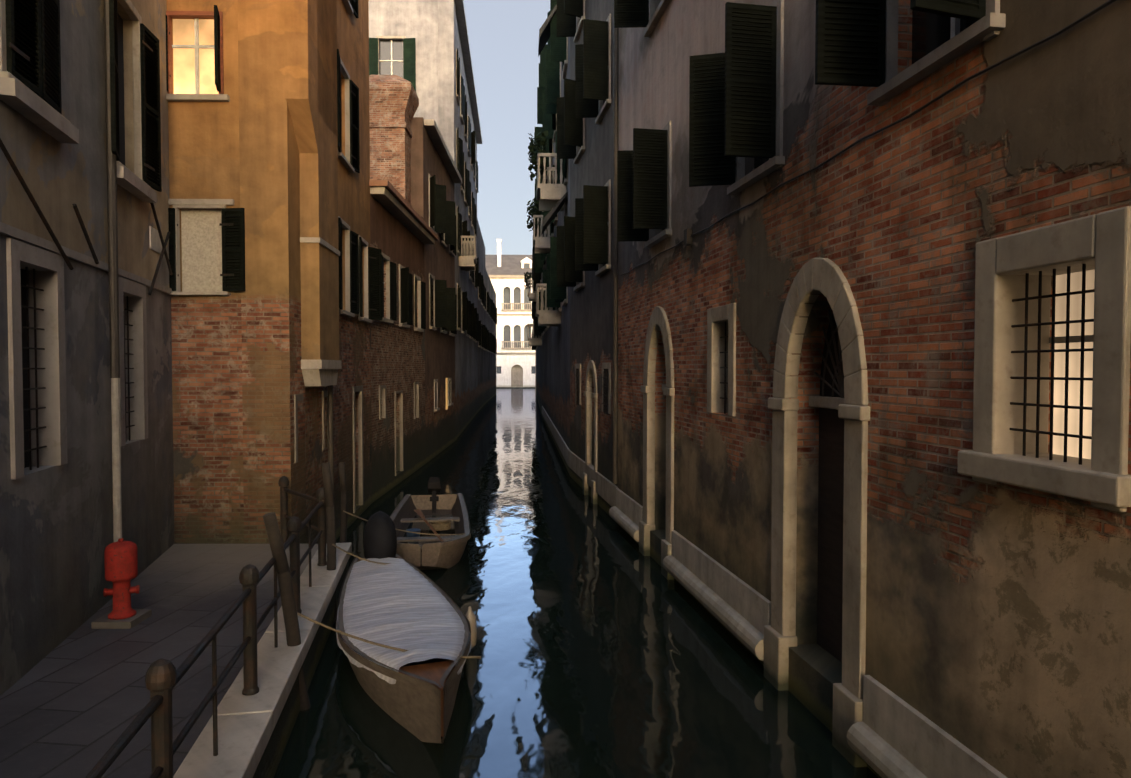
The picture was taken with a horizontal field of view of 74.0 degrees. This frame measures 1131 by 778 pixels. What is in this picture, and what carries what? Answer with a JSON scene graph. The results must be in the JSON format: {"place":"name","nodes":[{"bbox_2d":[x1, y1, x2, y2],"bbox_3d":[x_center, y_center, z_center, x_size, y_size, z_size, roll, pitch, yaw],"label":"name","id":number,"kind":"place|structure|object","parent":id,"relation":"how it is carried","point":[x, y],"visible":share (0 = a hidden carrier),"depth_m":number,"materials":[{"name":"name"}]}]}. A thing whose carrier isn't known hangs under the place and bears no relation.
{"place":"outdoors","nodes":[
{"label":"outdoors","id":0,"kind":"place"},
{"bbox_2d":[0,0,173,695],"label":"house","id":1,"kind":"structure","parent":0,"point":[56,530],"depth_m":7.86,"materials":[{"name":"grey paint"}]},
{"bbox_2d":[5,0,161,191],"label":"window shutters","id":2,"kind":"object","parent":1,"relation":"attached to","point":[33,30],"visible":1,"depth_m":7.13,"materials":[{"name":"black wood"}]},
{"bbox_2d":[0,77,172,478],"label":"house stone","id":3,"kind":"object","parent":1,"relation":"attached to","point":[32,107],"visible":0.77,"depth_m":7.17,"materials":[{"name":"grey stone"}]},
{"bbox_2d":[104,0,119,377],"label":"drainpipe","id":4,"kind":"object","parent":1,"relation":"attached to","point":[113,266],"visible":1,"depth_m":8.53,"materials":[{"name":"grey metal"}]},
{"bbox_2d":[111,378,121,541],"bbox_3d":[-5.165,1.149,8.647,0.090,2.550,0.086,0,2,-14],"label":"pipe","id":5,"kind":"object","parent":1,"relation":"attached to","point":[116,458],"visible":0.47,"depth_m":8.61,"materials":[{"name":"grey metal"}]},
{"bbox_2d":[149,226,161,253],"bbox_3d":[-5.732,-2.079,10.507,0.021,0.300,0.550,0,2,-14],"label":"window pane","id":6,"kind":"structure","parent":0,"point":[155,244],"depth_m":10.41,"materials":[{"name":"grey glass"}]},
{"bbox_2d":[167,0,305,543],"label":"building wall","id":7,"kind":"structure","parent":0,"point":[206,330],"depth_m":11.35,"materials":[{"name":"brown brick"}]},
{"bbox_2d":[172,18,213,93],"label":"window muntins","id":8,"kind":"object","parent":7,"relation":"attached to","point":[196,46],"depth_m":11.27,"materials":[{"name":"beige wood"}]},
{"bbox_2d":[166,11,223,93],"bbox_3d":[-5.538,-5.015,11.222,0.850,1.210,0.097,0,2,-1],"label":"house window","id":9,"kind":"structure","parent":7,"relation":"attached to","point":[188,14],"depth_m":11.18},
{"bbox_2d":[173,19,218,93],"bbox_3d":[-5.541,-4.988,11.326,0.790,1.210,0.030,0,2,-1],"label":"window pane","id":10,"kind":"structure","parent":7,"relation":"attached to","point":[183,65],"depth_m":11.31,"materials":[{"name":"yellow glass"}]},
{"bbox_2d":[166,94,233,295],"bbox_3d":[-5.502,-2.890,11.248,1.050,2.980,0.165,0,2,-1],"label":"window trim","id":11,"kind":"structure","parent":7,"relation":"attached to","point":[177,204],"depth_m":11.22,"materials":[{"name":"beige stone"}]},
{"bbox_2d":[181,209,222,291],"bbox_3d":[-5.491,-2.090,11.428,0.740,1.330,0.030,0,2,-1],"label":"window blind","id":12,"kind":"object","parent":7,"relation":"attached to","point":[201,235],"visible":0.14,"depth_m":11.41,"materials":[{"name":"beige fabric"}]},
{"bbox_2d":[165,5,244,290],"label":"window shutters","id":13,"kind":"object","parent":7,"relation":"attached to","point":[233,249],"visible":0.54,"depth_m":11.21,"materials":[{"name":"black wood"}]},
{"bbox_2d":[238,0,376,543],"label":"building wall","id":14,"kind":"structure","parent":0,"point":[263,155],"depth_m":11.36,"materials":[{"name":"orange paint"}]},
{"bbox_2d":[284,0,338,359],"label":"chimney flue","id":15,"kind":"object","parent":14,"relation":"attached to","point":[310,28],"visible":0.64,"depth_m":11.91,"materials":[{"name":"orange paint"}]},
{"bbox_2d":[300,237,341,385],"bbox_3d":[-4.116,-1.237,12.611,0.370,2.360,1.462,0,2,-5],"label":"chimney corbel","id":16,"kind":"object","parent":14,"relation":"attached to","point":[319,372],"visible":0.71,"depth_m":12.06,"materials":[{"name":"beige stone"}]},
{"bbox_2d":[294,385,363,512],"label":"window frames","id":17,"kind":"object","parent":14,"relation":"attached to","point":[358,389],"visible":0.58,"depth_m":16.12,"materials":[{"name":"beige stone"}]},
{"bbox_2d":[327,385,333,495],"bbox_3d":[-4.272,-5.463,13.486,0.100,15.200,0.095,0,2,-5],"label":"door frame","id":18,"kind":"object","parent":14,"relation":"attached to","point":[330,429],"depth_m":13.62,"materials":[{"name":"grey stone"}]},
{"bbox_2d":[338,0,371,323],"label":"window frames","id":19,"kind":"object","parent":14,"relation":"attached to","point":[344,160],"visible":0.56,"depth_m":15.66,"materials":[{"name":"beige stone"}]},
{"bbox_2d":[337,0,381,319],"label":"window shutters","id":20,"kind":"object","parent":14,"relation":"attached to","point":[374,283],"visible":0.92,"depth_m":16.02,"materials":[{"name":"black wood"}]},
{"bbox_2d":[332,544,391,564],"bbox_3d":[-2.692,2.278,10.350,0.024,0.519,1.216,1,2,38],"label":"mooring rope","id":21,"kind":"object","parent":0,"point":[359,557],"visible":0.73,"depth_m":10.18,"materials":[{"name":"beige fabric"}]},
{"bbox_2d":[424,126,454,462],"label":"house","id":22,"kind":"structure","parent":0,"point":[439,366],"depth_m":28.68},
{"bbox_2d":[410,117,424,260],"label":"house end","id":23,"kind":"structure","parent":22,"relation":"attached to","point":[417,162],"depth_m":25.46,"materials":[{"name":"brown paint"}]},
{"bbox_2d":[424,119,461,411],"bbox_3d":[-4.769,-4.269,29.812,0.410,10.100,8.100,0,2,-1],"label":"house stone","id":24,"kind":"object","parent":22,"relation":"attached to","point":[434,133],"visible":0.33,"depth_m":28.35,"materials":[{"name":"beige stone"}]},
{"bbox_2d":[430,175,456,333],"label":"window shutters","id":25,"kind":"object","parent":22,"relation":"attached to","point":[442,215],"visible":0.92,"depth_m":27.87,"materials":[{"name":"black wood"}]},
{"bbox_2d":[446,378,447,409],"bbox_3d":[-4.927,0.196,31.134,0.020,1.300,0.500,0,2,-1],"label":"window","id":26,"kind":"structure","parent":22,"relation":"attached to","point":[446,393],"depth_m":31.01,"materials":[{"name":"yellow glass"}]},
{"bbox_2d":[438,0,477,437],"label":"house","id":27,"kind":"structure","parent":0,"point":[467,379],"depth_m":36.78,"materials":[{"name":"beige paint"}]},
{"bbox_2d":[369,0,456,440],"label":"building","id":28,"kind":"structure","parent":27,"relation":"attached to","point":[417,20],"depth_m":33.53,"materials":[{"name":"white paint"}]},
{"bbox_2d":[376,36,405,74],"bbox_3d":[-7.782,-12.276,33.545,1.400,6.900,0.165,0,2,-1],"label":"window frame","id":29,"kind":"object","parent":28,"relation":"attached to","point":[390,37],"visible":0.19,"depth_m":33.45,"materials":[{"name":"beige stone"}]},
{"bbox_2d":[379,40,402,74],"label":"window muntins","id":30,"kind":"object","parent":28,"relation":"in","point":[391,60],"depth_m":33.62,"materials":[{"name":"white wood"}]},
{"bbox_2d":[369,38,415,91],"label":"window shutters","id":31,"kind":"object","parent":28,"relation":"attached to","point":[409,59],"visible":0.21,"depth_m":33.41,"materials":[{"name":"green wood"}]},
{"bbox_2d":[457,48,478,340],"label":"window shutters","id":32,"kind":"object","parent":27,"relation":"attached to","point":[470,319],"visible":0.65,"depth_m":40.97,"materials":[{"name":"wood"}]},
{"bbox_2d":[454,0,481,341],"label":"house stone","id":33,"kind":"object","parent":27,"relation":"attached to","point":[467,258],"visible":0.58,"depth_m":38.01,"materials":[{"name":"beige stone"}]},
{"bbox_2d":[463,0,549,254],"label":"sky","id":34,"kind":"structure","parent":0,"point":[503,35],"materials":[{"name":"blue"}]},
{"bbox_2d":[524,271,531,288],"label":"house plant","id":35,"kind":"object","parent":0,"point":[526,277],"visible":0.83,"depth_m":59.07,"materials":[{"name":"green plant"}]},
{"bbox_2d":[527,280,541,345],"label":"balconies","id":36,"kind":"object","parent":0,"point":[533,341],"visible":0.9,"depth_m":51.88,"materials":[{"name":"beige stone"}]},
{"bbox_2d":[532,199,540,349],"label":"building","id":37,"kind":"structure","parent":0,"point":[536,278],"depth_m":54.77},
{"bbox_2d":[535,274,541,413],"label":"house","id":38,"kind":"structure","parent":0,"point":[539,373],"depth_m":63.67,"materials":[{"name":"grey paint"}]},
{"bbox_2d":[541,37,569,474],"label":"house","id":39,"kind":"structure","parent":0,"point":[556,373],"depth_m":28.20,"materials":[{"name":"grey paint"}]},
{"bbox_2d":[533,153,566,325],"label":"balconies","id":40,"kind":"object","parent":39,"relation":"attached to","point":[549,195],"visible":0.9,"depth_m":25.89,"materials":[{"name":"grey stone"}]},
{"bbox_2d":[526,130,547,230],"bbox_3d":[-1.206,-7.873,29.845,0.747,1.362,11.566,0,2,-4],"label":"house plant","id":41,"kind":"object","parent":40,"relation":"on","point":[533,146],"visible":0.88,"depth_m":25.15,"materials":[{"name":"green plant"}]},
{"bbox_2d":[534,0,566,332],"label":"window shutters","id":42,"kind":"object","parent":39,"relation":"attached to","point":[552,54],"visible":0.52,"depth_m":27.57,"materials":[{"name":"wood"}]},
{"bbox_2d":[538,4,566,234],"bbox_3d":[-0.626,-8.934,27.591,0.880,7.450,8.055,0,2,-4],"label":"house awning","id":43,"kind":"object","parent":39,"relation":"attached to","point":[544,33],"visible":0.57,"depth_m":23.83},
{"bbox_2d":[274,388,877,777],"bbox_3d":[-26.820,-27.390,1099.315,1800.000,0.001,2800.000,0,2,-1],"label":"canal water","id":44,"kind":"structure","parent":0,"point":[603,647],"depth_m":8.26,"materials":[{"name":"teal liquid"}]},
{"bbox_2d":[263,512,310,710],"bbox_3d":[-2.562,2.837,7.308,0.163,3.377,0.768,1,2,33],"label":"mooring pole","id":45,"kind":"object","parent":44,"relation":"in","point":[291,621],"visible":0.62,"depth_m":7.11,"materials":[{"name":"brown wood"}]},
{"bbox_2d":[321,462,336,621],"bbox_3d":[-3.067,2.715,9.889,0.164,3.464,0.586,-1,2,-35],"label":"mooring pole","id":46,"kind":"object","parent":44,"relation":"in","point":[330,520],"visible":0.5,"depth_m":9.95,"materials":[{"name":"brown wood"}]},
{"bbox_2d":[339,462,346,542],"bbox_3d":[-3.761,2.811,12.727,0.158,3.110,0.413,-1,2,-22],"label":"mooring pole","id":47,"kind":"object","parent":44,"relation":"in","point":[343,526],"visible":0.46,"depth_m":12.76,"materials":[{"name":"brown wood"}]},
{"bbox_2d":[370,194,425,502],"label":"house","id":48,"kind":"structure","parent":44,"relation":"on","point":[397,358],"depth_m":21.12,"materials":[{"name":"brick"}]},
{"bbox_2d":[369,75,418,204],"bbox_3d":[-5.857,-7.598,24.539,1.900,5.050,1.500,0,2,-1],"label":"chimney","id":49,"kind":"object","parent":48,"relation":"on","point":[393,103],"visible":0.6,"depth_m":24.03,"materials":[{"name":"brick"}]},
{"bbox_2d":[379,382,418,475],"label":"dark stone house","id":50,"kind":"structure","parent":48,"relation":"attached to","point":[383,387],"depth_m":21.93,"materials":[{"name":"beige stone"}]},
{"bbox_2d":[370,187,434,331],"bbox_3d":[-4.647,-3.411,22.032,0.410,3.220,7.501,0,2,-1],"label":"house stone","id":51,"kind":"object","parent":48,"relation":"attached to","point":[388,200],"visible":0.54,"depth_m":21.03,"materials":[{"name":"beige stone"}]},
{"bbox_2d":[369,180,437,239],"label":"house roof","id":52,"kind":"structure","parent":48,"relation":"attached to","point":[395,193],"depth_m":20.02,"materials":[{"name":"brown stone"}]},
{"bbox_2d":[382,255,425,328],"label":"window shutters","id":53,"kind":"object","parent":48,"relation":"attached to","point":[406,296],"visible":0.9,"depth_m":21.48,"materials":[{"name":"wood"}]},
{"bbox_2d":[337,554,470,743],"bbox_3d":[-1.926,2.815,8.741,1.420,0.775,5.224,-1,2,-20],"label":"boat hull","id":54,"kind":"object","parent":44,"relation":"on","point":[412,705],"visible":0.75,"depth_m":6.93,"materials":[{"name":"brown wood"}]},
{"bbox_2d":[363,511,396,558],"bbox_3d":[-2.743,2.551,11.120,0.480,1.510,0.695,-1,2,-20],"label":"outboard motor","id":55,"kind":"object","parent":54,"relation":"attached to","point":[380,539],"visible":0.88,"depth_m":10.85,"materials":[{"name":"black plastic"}]},
{"bbox_2d":[297,612,480,657],"bbox_3d":[-1.711,2.389,7.282,1.778,0.470,0.033,0,2,-1],"label":"mooring rope","id":56,"kind":"object","parent":54,"relation":"attached to","point":[347,634],"visible":0.71,"depth_m":7.27,"materials":[{"name":"beige fabric"}]},
{"bbox_2d":[336,557,470,683],"bbox_3d":[-1.993,2.610,8.919,1.435,0.306,4.101,-1,2,-20],"label":"boat cover","id":57,"kind":"object","parent":54,"relation":"on","point":[399,603],"visible":0.94,"depth_m":8.48,"materials":[{"name":"white fabric"}]},
{"bbox_2d":[358,559,454,736],"bbox_3d":[-1.926,2.797,8.740,1.280,0.690,5.224,-1,2,-20],"label":"boat","id":58,"kind":"object","parent":54,"relation":"attached to","point":[441,700],"visible":0.04,"depth_m":6.32,"materials":[{"name":"brown wood"}]},
{"bbox_2d":[399,660,452,690],"bbox_3d":[-1.198,2.583,6.740,0.638,0.109,0.920,-1,2,-20],"label":"boat deck","id":59,"kind":"object","parent":54,"relation":"attached to","point":[434,671],"visible":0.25,"depth_m":6.95,"materials":[{"name":"brown wood"}]},
{"bbox_2d":[465,606,476,648],"bbox_3d":[-1.120,2.800,8.809,0.160,0.500,0.152,0,2,-1],"label":"boat fender","id":60,"kind":"object","parent":54,"relation":"hanging from","point":[470,616],"visible":0.67,"depth_m":8.76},
{"bbox_2d":[390,493,470,569],"bbox_3d":[-2.655,2.711,14.599,1.590,0.655,5.433,0,2,-8],"label":"boat hull","id":61,"kind":"object","parent":44,"relation":"on","point":[444,555],"visible":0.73,"depth_m":12.36,"materials":[{"name":"beige wood"}]},
{"bbox_2d":[343,510,464,534],"bbox_3d":[-2.746,2.288,12.844,2.052,0.479,0.024,0,2,-8],"label":"mooring rope","id":62,"kind":"object","parent":61,"relation":"attached to","point":[404,530],"visible":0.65,"depth_m":12.86,"materials":[{"name":"beige fabric"}]},
{"bbox_2d":[406,528,420,543],"bbox_3d":[-2.806,2.735,13.856,0.270,0.270,0.263,0,2,-1],"label":"bucket boat","id":63,"kind":"object","parent":61,"relation":"in","point":[413,534],"visible":0.67,"depth_m":13.77,"materials":[{"name":"blue plastic"}]},
{"bbox_2d":[414,509,442,541],"bbox_3d":[-2.587,2.601,14.285,0.140,0.077,3.070,-1,2,-20],"label":"oar","id":64,"kind":"object","parent":61,"relation":"in","point":[419,512],"visible":0.78,"depth_m":14.55,"materials":[{"name":"brown wood"}]},
{"bbox_2d":[393,494,464,565],"bbox_3d":[-2.655,2.694,14.598,1.370,0.570,5.433,0,2,-8],"label":"far inside boat","id":65,"kind":"object","parent":61,"relation":"attached to","point":[408,508],"visible":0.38,"depth_m":16.03,"materials":[{"name":"brown wood"}]},
{"bbox_2d":[397,517,463,548],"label":"boat thwarts","id":66,"kind":"object","parent":61,"relation":"attached to","point":[420,539],"visible":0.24,"depth_m":13.71,"materials":[{"name":"brown wood"}]},
{"bbox_2d":[427,477,440,512],"bbox_3d":[-3.034,2.644,17.382,0.300,1.244,1.260,0,2,-8],"label":"outboard motor","id":67,"kind":"object","parent":61,"relation":"attached to","point":[434,487],"visible":0.81,"depth_m":17.20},
{"bbox_2d":[430,521,450,530],"bbox_3d":[-2.535,2.761,15.206,0.428,0.128,0.427,0,2,-1],"label":"rope coil","id":68,"kind":"object","parent":61,"relation":"in","point":[441,526],"visible":0.73,"depth_m":15.05,"materials":[{"name":"beige fabric"}]},
{"bbox_2d":[477,219,485,411],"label":"house","id":69,"kind":"structure","parent":44,"relation":"on","point":[481,311],"depth_m":61.65,"materials":[{"name":"brown"}]},
{"bbox_2d":[478,287,485,350],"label":"window frames","id":70,"kind":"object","parent":69,"relation":"attached to","point":[483,348],"visible":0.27,"depth_m":58.82,"materials":[{"name":"beige stone"}]},
{"bbox_2d":[479,272,487,348],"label":"window shutters","id":71,"kind":"object","parent":69,"relation":"attached to","point":[482,328],"visible":0.83,"depth_m":60.49,"materials":[{"name":"wood"}]},
{"bbox_2d":[485,268,495,402],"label":"house","id":72,"kind":"structure","parent":44,"relation":"on","point":[490,372],"depth_m":79.19,"materials":[{"name":"grey paint"}]},
{"bbox_2d":[486,291,496,354],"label":"window frames","id":73,"kind":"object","parent":72,"relation":"attached to","point":[491,319],"visible":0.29,"depth_m":71.11,"materials":[{"name":"beige stone"}]},
{"bbox_2d":[487,292,496,353],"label":"window shutters","id":74,"kind":"object","parent":72,"relation":"attached to","point":[491,338],"visible":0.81,"depth_m":78.47,"materials":[{"name":"wood"}]},
{"bbox_2d":[490,278,534,387],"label":"building facade","id":75,"kind":"structure","parent":44,"relation":"in","point":[508,362],"depth_m":124.61,"materials":[{"name":"stone"}]},
{"bbox_2d":[485,255,531,274],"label":"roof","id":76,"kind":"structure","parent":75,"relation":"on","point":[510,264],"depth_m":127.82,"materials":[{"name":"brown tile"}]},
{"bbox_2d":[496,239,531,267],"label":"chimney","id":77,"kind":"object","parent":76,"relation":"on","point":[523,261],"visible":0.23,"depth_m":127.10,"materials":[{"name":"white paint"}]},
{"bbox_2d":[524,263,529,267],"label":"palazzo dormer windows","id":78,"kind":"structure","parent":77,"relation":"in","point":[526,265],"depth_m":126.69,"materials":[{"name":"white glass"}]},
{"bbox_2d":[489,275,534,386],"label":"stone trim","id":79,"kind":"structure","parent":75,"relation":"attached to","point":[516,375],"depth_m":124.28,"materials":[{"name":"beige stone"}]},
{"bbox_2d":[497,287,534,373],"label":"arched windows","id":80,"kind":"structure","parent":75,"relation":"attached to","point":[517,328],"depth_m":125.36,"materials":[{"name":"grey glass"}]},
{"bbox_2d":[535,351,535,393],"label":"grand canal houses","id":81,"kind":"structure","parent":44,"relation":"on","point":[535,372],"depth_m":95.89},
{"bbox_2d":[569,0,618,523],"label":"house","id":82,"kind":"structure","parent":0,"point":[591,319],"depth_m":18.47,"materials":[{"name":"grey paint"}]},
{"bbox_2d":[557,0,607,286],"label":"window shutters","id":83,"kind":"object","parent":82,"relation":"attached to","point":[582,240],"visible":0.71,"depth_m":17.70,"materials":[{"name":"wood"}]},
{"bbox_2d":[614,0,985,241],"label":"window shutters","id":84,"kind":"object","parent":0,"point":[732,102],"visible":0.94,"depth_m":7.83,"materials":[{"name":"black wood"}]},
{"bbox_2d":[618,0,1130,777],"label":"house","id":85,"kind":"structure","parent":0,"point":[998,626],"depth_m":5.54,"materials":[{"name":"red brick"}]},
{"bbox_2d":[665,309,844,397],"bbox_3d":[2.239,-0.485,9.884,0.030,1.010,6.735,0,2,-8],"label":"window grille","id":86,"kind":"object","parent":85,"relation":"on","point":[840,381],"visible":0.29,"depth_m":7.30,"materials":[{"name":"black metal"}]},
{"bbox_2d":[609,488,1006,777],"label":"stone ledge","id":87,"kind":"object","parent":85,"relation":"attached to","point":[892,735],"visible":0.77,"depth_m":6.08,"materials":[{"name":"beige stone"}]},
{"bbox_2d":[644,0,1005,248],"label":"window frames","id":88,"kind":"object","parent":85,"relation":"attached to","point":[991,24],"visible":0.48,"depth_m":5.86,"materials":[{"name":"grey stone"}]},
{"bbox_2d":[817,408,843,662],"bbox_3d":[2.314,1.318,9.945,0.030,2.600,6.850,0,2,-8],"label":"house door","id":89,"kind":"structure","parent":85,"relation":"in","point":[830,531],"depth_m":7.51,"materials":[{"name":"brown wood"}]},
{"bbox_2d":[612,0,1116,483],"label":"pipe","id":90,"kind":"object","parent":85,"relation":"attached to","point":[688,235],"visible":0.96,"depth_m":15.47,"materials":[{"name":"grey metal"}]},
{"bbox_2d":[1053,269,1094,458],"bbox_3d":[3.162,-0.143,4.402,0.030,1.190,0.800,0,2,-8],"label":"window pane","id":91,"kind":"structure","parent":85,"relation":"in","point":[1074,368],"depth_m":4.61,"materials":[{"name":"beige glass"}]},
{"bbox_2d":[667,17,1094,446],"bbox_3d":[2.418,-1.859,8.537,0.238,4.330,9.229,0,2,-8],"label":"white house window","id":92,"kind":"structure","parent":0,"point":[955,26],"depth_m":4.66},
{"bbox_3d":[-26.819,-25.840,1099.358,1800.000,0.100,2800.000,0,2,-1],"label":"canal bed","id":93,"kind":"structure","parent":0,"visible":0},
{"bbox_2d":[253,560,348,777],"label":"quay wall","id":94,"kind":"structure","parent":93,"relation":"on","point":[269,762],"depth_m":6.89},
{"bbox_2d":[0,544,317,777],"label":"quay paving","id":95,"kind":"structure","parent":94,"relation":"on","point":[74,703],"depth_m":6.58,"materials":[{"name":"grey stone"}]},
{"bbox_2d":[91,609,151,628],"bbox_3d":[-4.651,2.411,7.877,0.400,0.070,0.400,0,2,-1],"label":"hydrant base","id":96,"kind":"object","parent":95,"relation":"on","point":[105,622],"visible":0.71,"depth_m":7.72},
{"bbox_2d":[103,538,139,619],"bbox_3d":[-4.651,1.972,7.865,0.331,0.810,0.300,0,2,-1],"label":"red hydrant","id":97,"kind":"object","parent":96,"relation":"on","point":[121,562],"visible":1,"depth_m":7.79,"materials":[{"name":"red metal"}]},
{"bbox_2d":[85,476,326,777],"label":"iron railing","id":98,"kind":"object","parent":95,"relation":"on","point":[163,677],"visible":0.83,"depth_m":5.33,"materials":[{"name":"brown metal"}]},
{"bbox_2d":[173,542,351,777],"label":"quay kerb","id":99,"kind":"structure","parent":94,"relation":"on","point":[246,725],"depth_m":6.06,"materials":[{"name":"stone"}]}
]}

